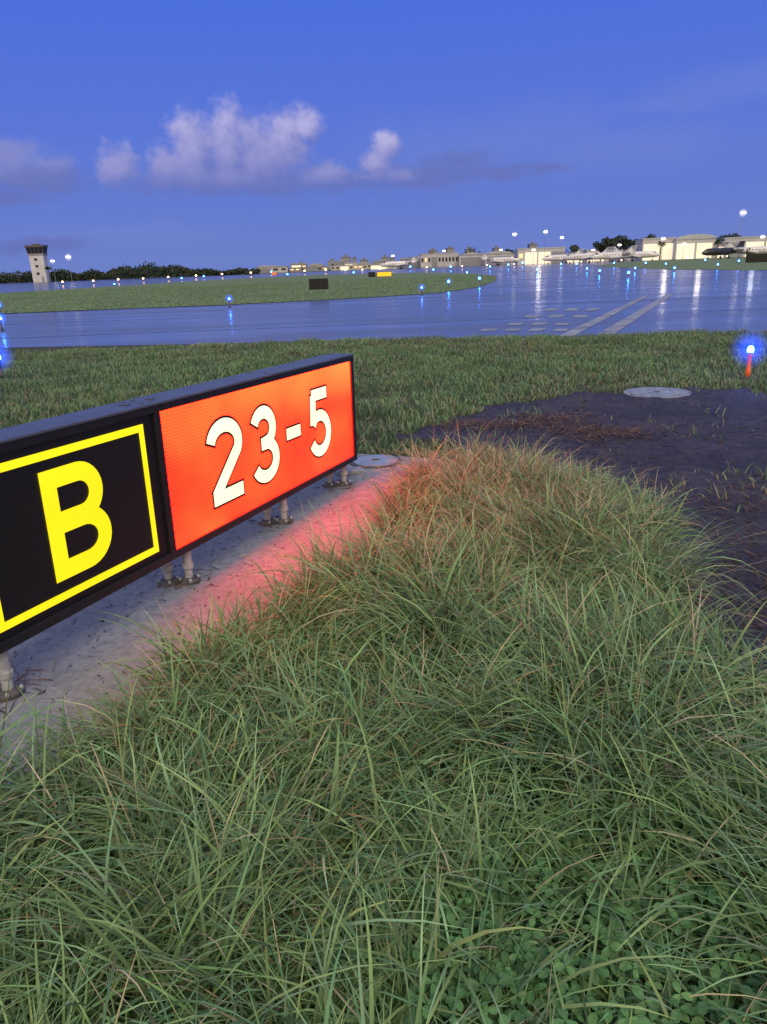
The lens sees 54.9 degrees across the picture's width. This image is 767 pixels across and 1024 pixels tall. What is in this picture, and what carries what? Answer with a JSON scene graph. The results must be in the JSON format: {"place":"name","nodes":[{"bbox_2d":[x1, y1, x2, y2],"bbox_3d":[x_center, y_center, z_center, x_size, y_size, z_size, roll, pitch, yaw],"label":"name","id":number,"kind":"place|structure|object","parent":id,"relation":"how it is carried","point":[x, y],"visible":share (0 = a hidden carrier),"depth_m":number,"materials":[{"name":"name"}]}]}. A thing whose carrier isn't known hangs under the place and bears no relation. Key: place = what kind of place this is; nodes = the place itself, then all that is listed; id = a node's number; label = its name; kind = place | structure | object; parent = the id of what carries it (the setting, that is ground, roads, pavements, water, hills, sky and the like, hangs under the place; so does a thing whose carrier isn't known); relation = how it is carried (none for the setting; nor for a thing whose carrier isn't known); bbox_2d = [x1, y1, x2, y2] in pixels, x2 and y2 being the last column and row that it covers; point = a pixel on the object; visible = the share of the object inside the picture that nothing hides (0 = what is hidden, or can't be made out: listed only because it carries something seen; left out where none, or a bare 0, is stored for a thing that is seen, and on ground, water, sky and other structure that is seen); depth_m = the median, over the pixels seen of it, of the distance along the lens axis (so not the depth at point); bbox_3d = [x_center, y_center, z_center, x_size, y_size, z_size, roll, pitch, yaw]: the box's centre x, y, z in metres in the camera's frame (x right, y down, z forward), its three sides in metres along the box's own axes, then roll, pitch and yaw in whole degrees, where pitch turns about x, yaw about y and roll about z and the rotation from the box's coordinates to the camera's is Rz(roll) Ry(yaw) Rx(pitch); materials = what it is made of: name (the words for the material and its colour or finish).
{"place":"outdoors","nodes":[
{"label":"outdoors","id":0,"kind":"place"},
{"bbox_2d":[8,281,168,287],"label":"runway","id":1,"kind":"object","parent":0,"point":[66,285],"visible":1,"depth_m":148.32,"materials":[{"name":"grey asphalt"}]},
{"bbox_2d":[0,273,496,313],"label":"grass island","id":2,"kind":"structure","parent":0,"point":[304,278],"depth_m":59.71,"materials":[{"name":"green plant"}]},
{"bbox_2d":[309,278,328,291],"bbox_3d":[-4.205,-14.699,47.980,1.250,0.880,0.212,-4,18,-5],"label":"airfield sign","id":3,"kind":"object","parent":2,"relation":"on","point":[318,283],"visible":0.85,"depth_m":47.85,"materials":[{"name":"black paint"}]},
{"bbox_2d":[368,272,374,278],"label":"airfield sign","id":4,"kind":"object","parent":2,"relation":"on","point":[371,274],"visible":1,"depth_m":94.42,"materials":[{"name":"black paint"}]},
{"bbox_2d":[377,271,391,277],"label":"airfield sign","id":5,"kind":"object","parent":2,"relation":"on","point":[385,274],"visible":0.94,"depth_m":94.60,"materials":[{"name":"yellow paint"}]},
{"bbox_2d":[0,262,514,283],"bbox_3d":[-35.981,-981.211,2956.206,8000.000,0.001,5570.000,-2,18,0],"label":"field","id":6,"kind":"structure","parent":0,"point":[204,275],"depth_m":383.67,"materials":[{"name":"green plant"}]},
{"bbox_2d":[0,260,260,282],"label":"wood","id":7,"kind":"object","parent":6,"relation":"on","point":[139,271],"visible":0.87,"depth_m":336.00,"materials":[{"name":"green plant"}]},
{"bbox_2d":[255,265,288,272],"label":"hangar building","id":8,"kind":"structure","parent":6,"relation":"on","point":[273,269],"depth_m":398.43,"materials":[{"name":"white paint"}]},
{"bbox_2d":[259,268,270,272],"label":"door","id":9,"kind":"structure","parent":8,"relation":"in","point":[265,270],"depth_m":398.23,"materials":[{"name":"grey metal"}]},
{"bbox_2d":[289,266,327,271],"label":"hangar building","id":10,"kind":"structure","parent":6,"relation":"on","point":[306,269],"depth_m":408.04,"materials":[{"name":"grey metal"}]},
{"bbox_2d":[331,264,366,270],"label":"hangar building","id":11,"kind":"structure","parent":6,"relation":"on","point":[348,267],"depth_m":417.49,"materials":[{"name":"beige paint"}]},
{"bbox_2d":[370,263,396,268],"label":"hangar building","id":12,"kind":"structure","parent":6,"relation":"on","point":[374,266],"depth_m":379.66,"materials":[{"name":"white paint"}]},
{"bbox_2d":[371,265,386,268],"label":"door","id":13,"kind":"structure","parent":12,"relation":"in","point":[372,267],"depth_m":379.62,"materials":[{"name":"beige"}]},
{"bbox_2d":[397,261,419,267],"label":"hangar building","id":14,"kind":"structure","parent":6,"relation":"on","point":[416,265],"depth_m":398.58,"materials":[{"name":"grey metal"}]},
{"bbox_2d":[406,263,418,267],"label":"door","id":15,"kind":"structure","parent":14,"relation":"in","point":[416,265],"depth_m":398.52,"materials":[{"name":"grey metal"}]},
{"bbox_2d":[420,252,458,267],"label":"terminal building","id":16,"kind":"structure","parent":6,"relation":"on","point":[438,259],"depth_m":378.88,"materials":[{"name":"white paint"}]},
{"bbox_2d":[431,257,437,266],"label":"door","id":17,"kind":"structure","parent":16,"relation":"in","point":[434,261],"depth_m":379.25,"materials":[{"name":"grey metal"}]},
{"bbox_2d":[417,247,583,256],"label":"wood","id":18,"kind":"object","parent":6,"relation":"on","point":[469,249],"depth_m":510.05,"materials":[{"name":"green plant"}]},
{"bbox_2d":[291,263,306,267],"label":"storage shed","id":19,"kind":"structure","parent":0,"point":[298,265],"depth_m":459.44,"materials":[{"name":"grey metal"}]},
{"bbox_2d":[309,263,323,266],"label":"storage shed","id":20,"kind":"structure","parent":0,"point":[315,265],"depth_m":475.51,"materials":[{"name":"beige paint"}]},
{"bbox_2d":[330,261,343,269],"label":"storage shed","id":21,"kind":"structure","parent":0,"point":[333,263],"depth_m":468.75,"materials":[{"name":"grey metal"}]},
{"bbox_2d":[340,255,350,262],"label":"apartment building","id":22,"kind":"structure","parent":0,"point":[345,259],"depth_m":1040.80,"materials":[{"name":"grey concrete"}]},
{"bbox_2d":[344,262,356,264],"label":"storage shed","id":23,"kind":"structure","parent":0,"point":[352,263],"depth_m":468.07,"materials":[{"name":"white paint"}]},
{"bbox_2d":[357,263,371,268],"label":"storage shed","id":24,"kind":"structure","parent":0,"point":[368,265],"depth_m":482.93,"materials":[{"name":"beige paint"}]},
{"bbox_2d":[373,260,385,263],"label":"storage shed","id":25,"kind":"structure","parent":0,"point":[378,261],"depth_m":484.07,"materials":[{"name":"grey metal"}]},
{"bbox_2d":[0,264,766,347],"bbox_3d":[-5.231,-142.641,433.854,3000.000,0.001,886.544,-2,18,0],"label":"taxiway","id":26,"kind":"structure","parent":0,"point":[565,285],"depth_m":25.57,"materials":[{"name":"grey asphalt"}]},
{"bbox_2d":[24,241,50,281],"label":"control tower","id":27,"kind":"structure","parent":26,"relation":"on","point":[37,254],"depth_m":318.13,"materials":[{"name":"white paint"}]},
{"bbox_2d":[44,266,52,281],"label":"palm tree","id":28,"kind":"object","parent":26,"relation":"on","point":[47,268],"visible":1,"depth_m":307.31,"materials":[{"name":"green plant"}]},
{"bbox_2d":[0,309,751,338],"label":"pavement joint","id":29,"kind":"object","parent":26,"relation":"on","point":[385,323],"visible":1,"depth_m":20.32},
{"bbox_2d":[9,296,743,324],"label":"pavement joint","id":30,"kind":"object","parent":26,"relation":"on","point":[350,311],"visible":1,"depth_m":26.46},
{"bbox_2d":[24,285,764,313],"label":"pavement joint","id":31,"kind":"object","parent":26,"relation":"on","point":[394,299],"visible":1,"depth_m":34.59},
{"bbox_2d":[379,256,418,269],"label":"parked jet","id":32,"kind":"object","parent":26,"relation":"on","point":[400,264],"visible":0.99,"depth_m":302.57,"materials":[{"name":"white metal"}]},
{"bbox_2d":[481,328,498,330],"bbox_3d":[2.483,-4.273,17.316,0.354,0.001,0.717,3,19,16],"label":"pavement marking","id":33,"kind":"object","parent":26,"relation":"on","point":[489,329],"visible":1,"depth_m":17.36,"materials":[{"name":"paint"}]},
{"bbox_2d":[505,328,522,330],"bbox_3d":[3.006,-4.218,17.093,0.347,0.001,0.716,4,19,18],"label":"pavement marking","id":34,"kind":"object","parent":26,"relation":"on","point":[513,329],"visible":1,"depth_m":17.13,"materials":[{"name":"paint"}]},
{"bbox_2d":[523,315,540,317],"bbox_3d":[4.243,-5.568,21.011,0.428,0.001,1.058,4,19,17],"label":"pavement marking","id":35,"kind":"object","parent":26,"relation":"on","point":[528,316],"visible":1,"depth_m":20.94,"materials":[{"name":"paint"}]},
{"bbox_2d":[529,328,546,330],"bbox_3d":[3.516,-4.165,16.876,0.339,0.001,0.716,5,20,19],"label":"pavement marking","id":36,"kind":"object","parent":26,"relation":"on","point":[537,329],"visible":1,"depth_m":16.91,"materials":[{"name":"paint"}]},
{"bbox_2d":[544,308,558,310],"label":"pavement marking","id":37,"kind":"object","parent":26,"relation":"on","point":[551,309],"visible":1,"depth_m":23.55,"materials":[{"name":"paint"}]},
{"bbox_2d":[547,315,564,317],"bbox_3d":[4.846,-5.479,20.678,0.417,0.001,1.036,4,19,19],"label":"pavement marking","id":38,"kind":"object","parent":26,"relation":"on","point":[552,316],"visible":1,"depth_m":20.62,"materials":[{"name":"paint"}]},
{"bbox_2d":[553,328,570,330],"bbox_3d":[4.013,-4.112,16.664,0.331,0.001,0.715,5,20,21],"label":"pavement marking","id":39,"kind":"object","parent":26,"relation":"on","point":[561,329],"visible":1,"depth_m":16.70,"materials":[{"name":"paint"}]},
{"bbox_2d":[564,308,579,310],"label":"pavement marking","id":40,"kind":"object","parent":26,"relation":"on","point":[571,309],"visible":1,"depth_m":23.19,"materials":[{"name":"paint"}]},
{"bbox_2d":[571,315,588,317],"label":"pavement marking","id":41,"kind":"object","parent":26,"relation":"on","point":[576,316],"visible":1,"depth_m":20.30,"materials":[{"name":"paint"}]},
{"bbox_2d":[585,308,599,310],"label":"pavement marking","id":42,"kind":"object","parent":26,"relation":"on","point":[592,309],"visible":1,"depth_m":22.85,"materials":[{"name":"paint"}]},
{"bbox_2d":[560,296,647,335],"bbox_3d":[7.212,-6.187,22.544,0.311,0.001,16.903,6,20,23],"label":"pavement marking","id":43,"kind":"object","parent":26,"relation":"on","point":[579,329],"visible":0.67,"depth_m":18.91,"materials":[{"name":"paint"}]},
{"bbox_2d":[596,294,672,334],"bbox_3d":[8.244,-6.345,22.904,0.342,0.001,17.991,6,20,24],"label":"pavement marking","id":44,"kind":"object","parent":26,"relation":"on","point":[620,325],"visible":0.83,"depth_m":19.24,"materials":[{"name":"paint"}]},
{"bbox_2d":[0,327,766,1020],"bbox_3d":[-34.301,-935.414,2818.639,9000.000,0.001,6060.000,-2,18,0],"label":"ground","id":45,"kind":"structure","parent":0,"point":[358,397],"depth_m":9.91,"materials":[{"name":"green plant"}]},
{"bbox_2d":[0,356,7,380],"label":"taxiway edge light","id":46,"kind":"object","parent":45,"relation":"on","point":[1,375],"visible":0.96,"depth_m":11.62,"materials":[{"name":"metal"}]},
{"bbox_2d":[0,454,453,1022],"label":"concrete pad","id":47,"kind":"object","parent":45,"relation":"on","point":[72,652],"visible":0.07,"depth_m":3.45,"materials":[{"name":"grey concrete"}]},
{"bbox_2d":[0,353,356,701],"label":"airfield sign","id":48,"kind":"object","parent":47,"relation":"on","point":[99,503],"visible":1,"depth_m":3.35,"materials":[{"name":"black paint"}]},
{"bbox_2d":[13,460,403,743],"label":"leaf litter","id":49,"kind":"object","parent":47,"relation":"on","point":[181,607],"visible":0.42,"depth_m":3.48,"materials":[{"name":"brown plant"}]},
{"bbox_2d":[335,466,364,476],"bbox_3d":[-0.256,-0.312,5.586,0.200,0.036,0.120,-10,20,-22],"label":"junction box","id":50,"kind":"object","parent":47,"relation":"on","point":[354,470],"visible":0.69,"depth_m":5.56,"materials":[{"name":"metal"}]},
{"bbox_2d":[350,454,401,468],"bbox_3d":[-0.062,-0.402,5.890,0.420,0.042,0.420,-2,18,0],"label":"handhole cover","id":51,"kind":"object","parent":47,"relation":"on","point":[375,460],"visible":0.72,"depth_m":5.84,"materials":[{"name":"metal"}]},
{"bbox_2d":[0,419,766,1023],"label":"tall grass","id":52,"kind":"structure","parent":45,"relation":"on","point":[454,655],"depth_m":1.95,"materials":[{"name":"green plant"}]},
{"bbox_2d":[0,485,726,1021],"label":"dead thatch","id":53,"kind":"object","parent":52,"relation":"on","point":[314,781],"visible":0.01,"depth_m":2.06,"materials":[{"name":"brown plant"}]},
{"bbox_2d":[402,777,766,1023],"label":"clover patch","id":54,"kind":"object","parent":45,"relation":"on","point":[506,974],"visible":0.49,"depth_m":1.50,"materials":[{"name":"green plant"}]},
{"bbox_2d":[739,345,753,378],"bbox_3d":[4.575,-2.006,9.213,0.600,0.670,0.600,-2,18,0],"label":"taxiway edge light","id":55,"kind":"object","parent":45,"relation":"on","point":[750,351],"visible":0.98,"depth_m":9.23,"materials":[{"name":"metal"}]},
{"bbox_2d":[0,0,766,274],"label":"sky","id":56,"kind":"structure","parent":0,"point":[223,135],"materials":[{"name":"blue"}]},
{"bbox_2d":[381,255,388,261],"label":"apartment building","id":57,"kind":"structure","parent":0,"point":[384,257],"depth_m":1041.01,"materials":[{"name":"grey concrete"}]},
{"bbox_2d":[400,258,412,260],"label":"storage shed","id":58,"kind":"structure","parent":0,"point":[405,259],"depth_m":428.54,"materials":[{"name":"grey metal"}]},
{"bbox_2d":[445,246,453,252],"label":"apartment building","id":59,"kind":"structure","parent":0,"point":[449,249],"depth_m":1038.64,"materials":[{"name":"grey concrete"}]},
{"bbox_2d":[527,242,537,247],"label":"apartment building","id":60,"kind":"structure","parent":0,"point":[532,245],"depth_m":1037.92,"materials":[{"name":"grey concrete"}]},
{"bbox_2d":[451,259,672,266],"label":"apron","id":61,"kind":"object","parent":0,"point":[565,264],"visible":0.33,"depth_m":258.12,"materials":[{"name":"concrete"}]},
{"bbox_2d":[458,252,483,265],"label":"hangar building","id":62,"kind":"structure","parent":61,"relation":"on","point":[471,259],"depth_m":369.59,"materials":[{"name":"white paint"}]},
{"bbox_2d":[461,257,482,265],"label":"door","id":63,"kind":"structure","parent":62,"relation":"in","point":[466,261],"depth_m":369.74,"materials":[{"name":"grey metal"}]},
{"bbox_2d":[484,251,511,264],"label":"hangar building","id":64,"kind":"structure","parent":61,"relation":"on","point":[493,254],"depth_m":359.60,"materials":[{"name":"white paint"}]},
{"bbox_2d":[487,256,510,264],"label":"door","id":65,"kind":"structure","parent":64,"relation":"in","point":[488,263],"depth_m":360.56,"materials":[{"name":"grey metal"}]},
{"bbox_2d":[480,253,519,265],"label":"parked jet","id":66,"kind":"object","parent":61,"relation":"on","point":[484,257],"visible":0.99,"depth_m":293.16,"materials":[{"name":"white metal"}]},
{"bbox_2d":[515,247,564,264],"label":"hangar building","id":67,"kind":"structure","parent":61,"relation":"on","point":[524,255],"depth_m":312.66,"materials":[{"name":"white paint"}]},
{"bbox_2d":[525,252,536,263],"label":"door","id":68,"kind":"structure","parent":67,"relation":"in","point":[529,258],"depth_m":313.26,"materials":[{"name":"beige metal"}]},
{"bbox_2d":[538,252,549,263],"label":"door","id":69,"kind":"structure","parent":67,"relation":"in","point":[541,255],"depth_m":312.61,"materials":[{"name":"beige metal"}]},
{"bbox_2d":[552,251,563,262],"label":"door","id":70,"kind":"structure","parent":67,"relation":"in","point":[556,252],"depth_m":311.50,"materials":[{"name":"grey metal"}]},
{"bbox_2d":[542,249,583,263],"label":"parked jet","id":71,"kind":"object","parent":61,"relation":"on","point":[555,257],"visible":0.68,"depth_m":269.11,"materials":[{"name":"white metal"}]},
{"bbox_2d":[571,245,578,262],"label":"palm tree","id":72,"kind":"object","parent":61,"relation":"on","point":[574,248],"visible":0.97,"depth_m":311.53,"materials":[{"name":"green plant"}]},
{"bbox_2d":[564,252,586,262],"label":"hangar building","id":73,"kind":"structure","parent":61,"relation":"on","point":[568,261],"depth_m":332.23,"materials":[{"name":"grey metal"}]},
{"bbox_2d":[562,247,611,263],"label":"parked jet","id":74,"kind":"object","parent":61,"relation":"on","point":[584,256],"visible":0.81,"depth_m":250.74,"materials":[{"name":"white metal"}]},
{"bbox_2d":[592,241,605,261],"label":"tree","id":75,"kind":"object","parent":61,"relation":"on","point":[599,246],"visible":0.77,"depth_m":325.09,"materials":[{"name":"green plant"}]},
{"bbox_2d":[583,248,633,261],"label":"hangar building","id":76,"kind":"structure","parent":61,"relation":"on","point":[590,251],"depth_m":361.17,"materials":[{"name":"white paint"}]},
{"bbox_2d":[601,236,619,260],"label":"tree","id":77,"kind":"object","parent":61,"relation":"on","point":[611,242],"visible":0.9,"depth_m":319.38,"materials":[{"name":"green plant"}]},
{"bbox_2d":[591,245,641,262],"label":"parked jet","id":78,"kind":"object","parent":61,"relation":"on","point":[616,255],"visible":1,"depth_m":236.01,"materials":[{"name":"white paint"}]},
{"bbox_2d":[616,235,631,260],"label":"tree","id":79,"kind":"object","parent":61,"relation":"on","point":[625,243],"visible":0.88,"depth_m":323.70,"materials":[{"name":"green plant"}]},
{"bbox_2d":[634,237,676,259],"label":"hangar building","id":80,"kind":"structure","parent":61,"relation":"on","point":[649,244],"depth_m":284.00,"materials":[{"name":"beige paint"}]},
{"bbox_2d":[643,244,659,259],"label":"door","id":81,"kind":"structure","parent":80,"relation":"in","point":[647,247],"depth_m":284.39,"materials":[{"name":"beige metal"}]},
{"bbox_2d":[661,243,672,259],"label":"door","id":82,"kind":"structure","parent":80,"relation":"in","point":[667,251],"depth_m":283.63,"materials":[{"name":"beige metal"}]},
{"bbox_2d":[672,234,716,258],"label":"hangar building","id":83,"kind":"structure","parent":61,"relation":"on","point":[696,246],"depth_m":274.48,"materials":[{"name":"white paint"}]},
{"bbox_2d":[676,243,694,258],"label":"door","id":84,"kind":"structure","parent":83,"relation":"in","point":[688,252],"depth_m":275.44,"materials":[{"name":"beige metal"}]},
{"bbox_2d":[696,243,712,258],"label":"door","id":85,"kind":"structure","parent":83,"relation":"in","point":[701,247],"depth_m":274.03,"materials":[{"name":"beige metal"}]},
{"bbox_2d":[711,243,723,257],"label":"terminal building","id":86,"kind":"structure","parent":61,"relation":"on","point":[721,245],"depth_m":270.17,"materials":[{"name":"white paint"}]},
{"bbox_2d":[727,233,742,236],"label":"tree","id":87,"kind":"object","parent":61,"relation":"on","point":[734,235],"visible":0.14,"depth_m":299.61,"materials":[{"name":"green plant"}]},
{"bbox_2d":[716,236,766,257],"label":"hangar building","id":88,"kind":"structure","parent":61,"relation":"on","point":[752,241],"depth_m":266.14,"materials":[{"name":"white paint"}]},
{"bbox_2d":[725,242,742,257],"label":"door","id":89,"kind":"structure","parent":88,"relation":"in","point":[734,244],"depth_m":268.04,"materials":[{"name":"grey metal"}]},
{"bbox_2d":[745,241,763,256],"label":"door","id":90,"kind":"structure","parent":88,"relation":"in","point":[748,244],"depth_m":265.66,"materials":[{"name":"beige metal"}]},
{"bbox_2d":[393,386,766,688],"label":"mud path","id":91,"kind":"structure","parent":0,"point":[740,412],"depth_m":5.89,"materials":[{"name":"brown soil"}]},
{"bbox_2d":[0,388,766,716],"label":"dry debris","id":92,"kind":"object","parent":91,"relation":"on","point":[556,420],"visible":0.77,"depth_m":6.53,"materials":[{"name":"brown plant"}]},
{"bbox_2d":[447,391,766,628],"bbox_3d":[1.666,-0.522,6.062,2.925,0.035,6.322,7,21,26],"label":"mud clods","id":93,"kind":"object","parent":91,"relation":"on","point":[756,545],"visible":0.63,"depth_m":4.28,"materials":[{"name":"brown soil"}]},
{"bbox_2d":[623,387,691,397],"bbox_3d":[3.124,-1.361,8.437,0.740,0.042,0.740,-2,18,0],"label":"manhole cover","id":94,"kind":"object","parent":91,"relation":"on","point":[664,392],"visible":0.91,"depth_m":8.39,"materials":[{"name":"concrete"}]},
{"bbox_2d":[597,257,766,269],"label":"grass verge","id":95,"kind":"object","parent":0,"point":[730,263],"depth_m":119.91,"materials":[{"name":"green plant"}]},
{"bbox_2d":[611,247,659,261],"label":"parked jet","id":96,"kind":"object","parent":95,"relation":"on","point":[644,254],"visible":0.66,"depth_m":247.23,"materials":[{"name":"white metal"}]},
{"bbox_2d":[658,241,666,259],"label":"palm tree","id":97,"kind":"object","parent":95,"relation":"on","point":[662,244],"visible":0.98,"depth_m":267.14,"materials":[{"name":"green plant"}]},
{"bbox_2d":[713,238,724,257],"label":"palm tree","id":98,"kind":"object","parent":95,"relation":"on","point":[718,241],"visible":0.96,"depth_m":266.92,"materials":[{"name":"green plant"}]},
{"bbox_2d":[701,241,750,258],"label":"parked jet","id":99,"kind":"object","parent":95,"relation":"on","point":[719,251],"visible":0.97,"depth_m":221.64,"materials":[{"name":"paint"}]},
{"bbox_2d":[724,241,766,253],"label":"parked jet","id":100,"kind":"object","parent":95,"relation":"on","point":[758,250],"visible":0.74,"depth_m":222.03,"materials":[{"name":"white metal"}]},
{"bbox_2d":[745,254,766,262],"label":"airfield sign","id":101,"kind":"object","parent":95,"relation":"on","point":[751,258],"visible":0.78,"depth_m":100.30,"materials":[{"name":"black paint"}]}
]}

